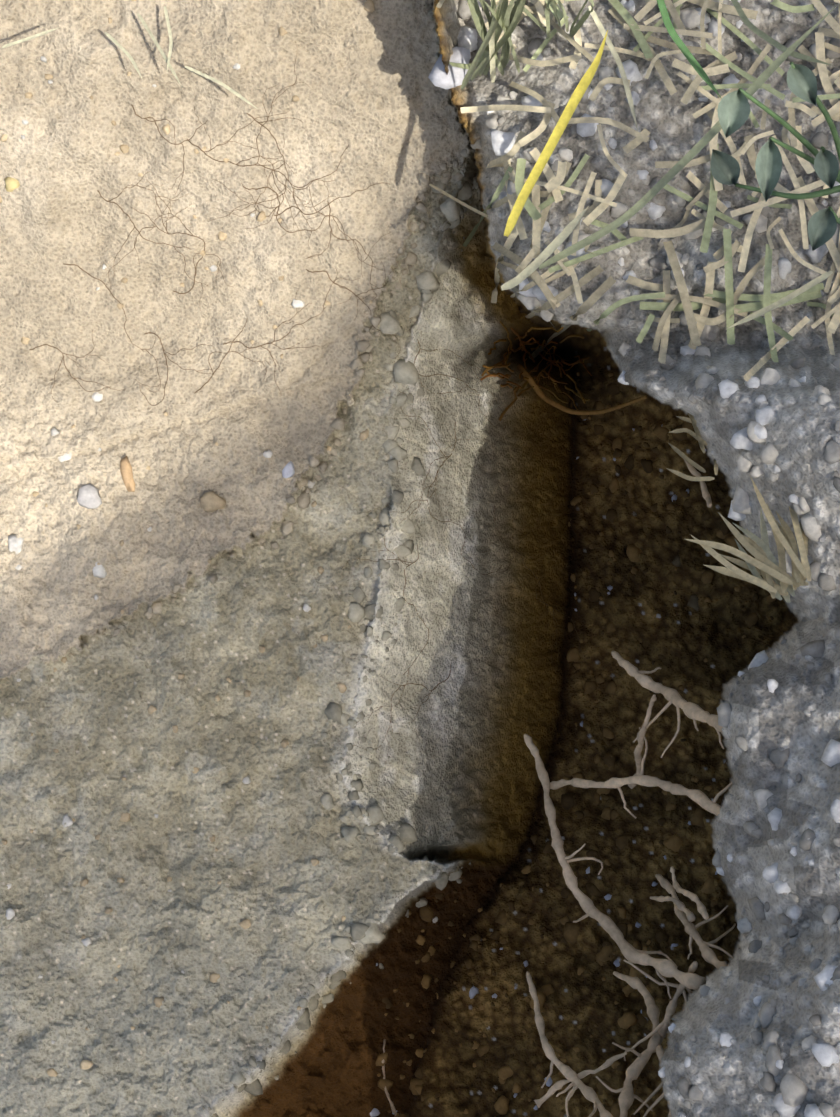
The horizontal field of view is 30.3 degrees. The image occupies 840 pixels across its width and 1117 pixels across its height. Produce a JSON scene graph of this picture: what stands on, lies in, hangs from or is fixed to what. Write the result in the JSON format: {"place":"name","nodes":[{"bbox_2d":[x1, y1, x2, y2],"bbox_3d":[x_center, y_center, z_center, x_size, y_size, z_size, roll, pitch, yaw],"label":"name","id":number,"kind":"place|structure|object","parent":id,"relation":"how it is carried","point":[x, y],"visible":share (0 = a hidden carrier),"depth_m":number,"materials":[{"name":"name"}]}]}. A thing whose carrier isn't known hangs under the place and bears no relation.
{"place":"outdoors","nodes":[
{"label":"outdoors","id":0,"kind":"place"},
{"bbox_2d":[0,0,839,1116],"bbox_3d":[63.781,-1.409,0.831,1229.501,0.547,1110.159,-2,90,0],"label":"soil","id":1,"kind":"structure","parent":0,"point":[454,782],"depth_m":0.85,"materials":[{"name":"beige soil"}]},
{"bbox_2d":[29,42,646,754],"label":"fine rootlets","id":2,"kind":"object","parent":1,"relation":"on","point":[535,380],"visible":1,"depth_m":0.87,"materials":[{"name":"brown plant"}]},
{"bbox_2d":[2,0,836,602],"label":"grass","id":3,"kind":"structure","parent":1,"relation":"on","point":[764,566],"depth_m":0.64,"materials":[{"name":"green plant"}]},
{"bbox_2d":[0,0,839,1116],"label":"pebbles","id":4,"kind":"object","parent":1,"relation":"on","point":[788,1098],"visible":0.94,"depth_m":0.83,"materials":[{"name":"stone"}]},
{"bbox_2d":[382,456,735,1116],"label":"roots","id":5,"kind":"object","parent":1,"relation":"on","point":[689,980],"visible":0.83,"depth_m":0.72,"materials":[{"name":"brown plant"}]},
{"bbox_2d":[436,0,839,380],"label":"straw litter","id":6,"kind":"object","parent":1,"relation":"on","point":[623,17],"visible":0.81,"depth_m":0.69,"materials":[{"name":"beige plant"}]},
{"bbox_2d":[711,62,839,250],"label":"plant leaves","id":7,"kind":"object","parent":1,"relation":"on","point":[733,109],"visible":1,"depth_m":0.55,"materials":[{"name":"green plant"}]}
]}

